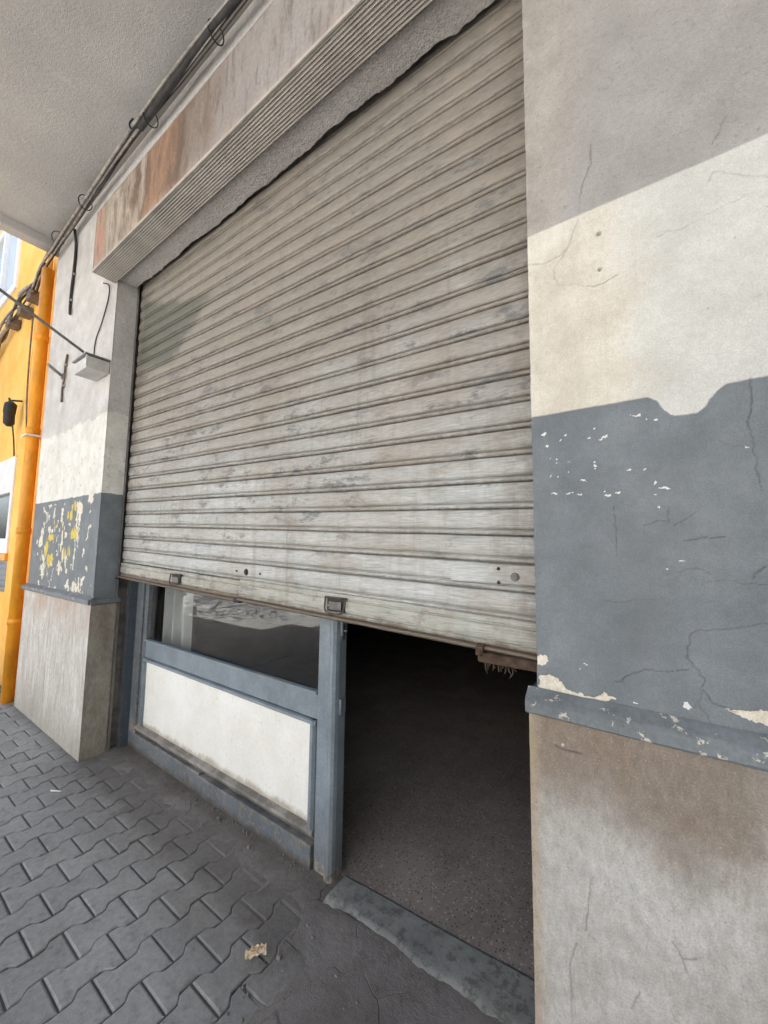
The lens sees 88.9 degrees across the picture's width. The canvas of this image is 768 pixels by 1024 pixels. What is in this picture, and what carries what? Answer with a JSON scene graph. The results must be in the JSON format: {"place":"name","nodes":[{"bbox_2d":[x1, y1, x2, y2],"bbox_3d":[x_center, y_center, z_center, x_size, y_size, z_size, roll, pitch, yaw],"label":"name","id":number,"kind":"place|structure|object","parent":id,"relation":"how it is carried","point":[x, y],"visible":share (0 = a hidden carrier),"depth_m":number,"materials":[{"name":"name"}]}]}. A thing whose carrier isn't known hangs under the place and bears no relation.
{"place":"outdoors","nodes":[
{"label":"outdoors","id":0,"kind":"place"},
{"bbox_2d":[0,685,250,1023],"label":"joint sand","id":1,"kind":"structure","parent":0,"point":[92,982],"depth_m":1.54,"materials":[{"name":"grey sand"}]},
{"bbox_2d":[0,230,57,685],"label":"yellow building","id":2,"kind":"structure","parent":1,"relation":"on","point":[20,260],"depth_m":4.73,"materials":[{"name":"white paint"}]},
{"bbox_2d":[0,456,17,553],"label":"shop window","id":3,"kind":"structure","parent":2,"relation":"in","point":[8,467],"depth_m":4.61,"materials":[{"name":"white paint"}]},
{"bbox_2d":[0,231,21,310],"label":"window","id":4,"kind":"structure","parent":2,"relation":"in","point":[10,245],"depth_m":5.67,"materials":[{"name":"white paint"}]},
{"bbox_2d":[3,398,22,455],"bbox_3d":[-4.269,-0.983,4.499,0.227,0.669,0.147,-9,-11,62],"label":"wall fitting","id":5,"kind":"object","parent":2,"relation":"attached to","point":[9,409],"depth_m":4.43,"materials":[{"name":"metal"}]},
{"bbox_2d":[0,263,45,429],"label":"cable tangle","id":6,"kind":"object","parent":2,"relation":"attached to","point":[31,295],"visible":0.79,"depth_m":4.56,"materials":[{"name":"black rubber"}]},
{"bbox_2d":[0,267,54,703],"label":"downpipe","id":7,"kind":"object","parent":2,"relation":"attached to","point":[32,436],"visible":0.91,"depth_m":3.86,"materials":[{"name":"orange metal"}]},
{"bbox_2d":[28,265,57,577],"bbox_3d":[-3.390,-0.942,3.916,0.026,3.300,0.026,4,-6,-32],"label":"conduit","id":8,"kind":"object","parent":2,"relation":"attached to","point":[43,416],"visible":0.19,"depth_m":3.90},
{"bbox_2d":[48,255,53,269],"bbox_3d":[-3.637,-0.656,4.058,0.070,4.250,0.057,-3,-6,35],"label":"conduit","id":9,"kind":"object","parent":2,"relation":"attached to","point":[50,265],"depth_m":4.23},
{"bbox_2d":[14,161,141,761],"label":"pillar","id":10,"kind":"structure","parent":1,"relation":"on","point":[62,689],"depth_m":3.12,"materials":[{"name":"paint"}]},
{"bbox_2d":[0,288,84,352],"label":"rod","id":11,"kind":"object","parent":10,"relation":"attached to","point":[39,319],"visible":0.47,"depth_m":2.83,"materials":[{"name":"metal"}]},
{"bbox_2d":[46,363,62,378],"bbox_3d":[-2.992,-1.281,3.578,0.047,0.082,0.184,1,-5,-2],"label":"rod","id":12,"kind":"object","parent":10,"relation":"attached to","point":[50,366],"visible":0.86,"depth_m":3.56,"materials":[{"name":"metal"}]},
{"bbox_2d":[60,354,68,401],"bbox_3d":[-2.912,-1.219,3.566,0.071,0.443,0.024,-3,-6,35],"label":"wall cable","id":13,"kind":"object","parent":10,"relation":"attached to","point":[64,377],"depth_m":3.56,"materials":[{"name":"black rubber"}]},
{"bbox_2d":[68,229,77,314],"bbox_3d":[-2.902,-2.239,3.649,0.069,0.856,0.042,-3,-6,35],"label":"wall cable","id":14,"kind":"object","parent":10,"relation":"attached to","point":[73,273],"depth_m":3.64,"materials":[{"name":"black rubber"}]},
{"bbox_2d":[72,352,110,380],"bbox_3d":[-2.242,-1.105,2.993,0.276,0.107,0.161,-3,-6,35],"label":"metal box","id":15,"kind":"object","parent":10,"relation":"attached to","point":[90,366],"visible":1,"depth_m":2.94,"materials":[{"name":"white paint"}]},
{"bbox_2d":[93,282,109,354],"bbox_3d":[-2.269,-1.543,3.140,0.228,0.624,0.020,-3,-6,35],"label":"wall cable","id":16,"kind":"object","parent":10,"relation":"attached to","point":[102,318],"depth_m":3.13,"materials":[{"name":"black rubber"}]},
{"bbox_3d":[1.131,-1.422,1.052,10.756,6.150,0.700,-3,-6,35],"label":"upper storey","id":17,"kind":"object","parent":1,"relation":"on","visible":0},
{"bbox_2d":[0,0,252,256],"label":"canopy","id":18,"kind":"object","parent":17,"relation":"attached to","point":[81,81],"visible":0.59,"depth_m":2.64,"materials":[{"name":"paint"}]},
{"bbox_2d":[31,0,247,291],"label":"cable bundle","id":19,"kind":"object","parent":18,"relation":"hanging from","point":[186,60],"visible":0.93,"depth_m":2.63,"materials":[{"name":"rubber"}]},
{"bbox_2d":[0,688,305,1023],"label":"pavement","id":20,"kind":"structure","parent":0,"point":[216,985],"depth_m":1.63,"materials":[{"name":"grey concrete"}]},
{"bbox_2d":[245,943,265,959],"bbox_3d":[-0.470,1.610,1.434,0.075,0.016,0.038,2,-5,-16],"label":"wrapper","id":21,"kind":"object","parent":20,"relation":"on","point":[253,951],"visible":1,"depth_m":1.43,"materials":[{"name":"beige paper"}]},
{"bbox_2d":[64,745,501,1023],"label":"cement apron","id":22,"kind":"object","parent":20,"relation":"on","point":[381,979],"visible":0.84,"depth_m":1.42,"materials":[{"name":"grey concrete"}]},
{"bbox_2d":[117,563,346,883],"bbox_3d":[-1.059,0.416,2.462,2.138,2.610,0.127,-3,-6,35],"label":"shop window","id":23,"kind":"structure","parent":22,"relation":"on","point":[234,711],"depth_m":2.20,"materials":[{"name":"blue paint"}]},
{"bbox_2d":[162,777,358,1021],"bbox_3d":[-0.731,1.656,1.838,0.530,0.019,1.889,5,-7,-39],"label":"grit","id":24,"kind":"object","parent":22,"relation":"on","point":[278,956],"visible":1,"depth_m":1.50,"materials":[{"name":"grey gravel"}]},
{"bbox_2d":[323,876,534,1023],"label":"doorstep","id":25,"kind":"object","parent":22,"relation":"on","point":[491,986],"visible":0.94,"depth_m":1.43,"materials":[{"name":"grey concrete"}]},
{"bbox_2d":[522,0,767,1023],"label":"pillar","id":26,"kind":"structure","parent":22,"relation":"on","point":[646,198],"depth_m":0.94,"materials":[{"name":"paint"}]},
{"bbox_2d":[120,0,494,287],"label":"lintel","id":27,"kind":"structure","parent":26,"relation":"attached to","point":[406,46],"depth_m":2.02,"materials":[{"name":"paint"}]},
{"bbox_2d":[92,0,432,283],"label":"fascia sign","id":28,"kind":"object","parent":27,"relation":"attached to","point":[283,67],"visible":1,"depth_m":1.95,"materials":[{"name":"grey metal"}]},
{"bbox_2d":[106,0,536,749],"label":"roller shutter","id":29,"kind":"object","parent":27,"relation":"attached to","point":[330,404],"visible":0.94,"depth_m":1.72,"materials":[{"name":"metal"}]},
{"bbox_2d":[340,630,536,979],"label":"floor","id":30,"kind":"structure","parent":0,"point":[436,830],"depth_m":2.43,"materials":[{"name":"grey concrete"}]},
{"bbox_2d":[346,623,379,639],"bbox_3d":[1.165,-0.044,4.785,5.000,4.020,6.560,-3,-6,35],"label":"shop room","id":31,"kind":"object","parent":30,"relation":"on","point":[353,630],"depth_m":6.52,"materials":[{"name":"paint"}]}
]}

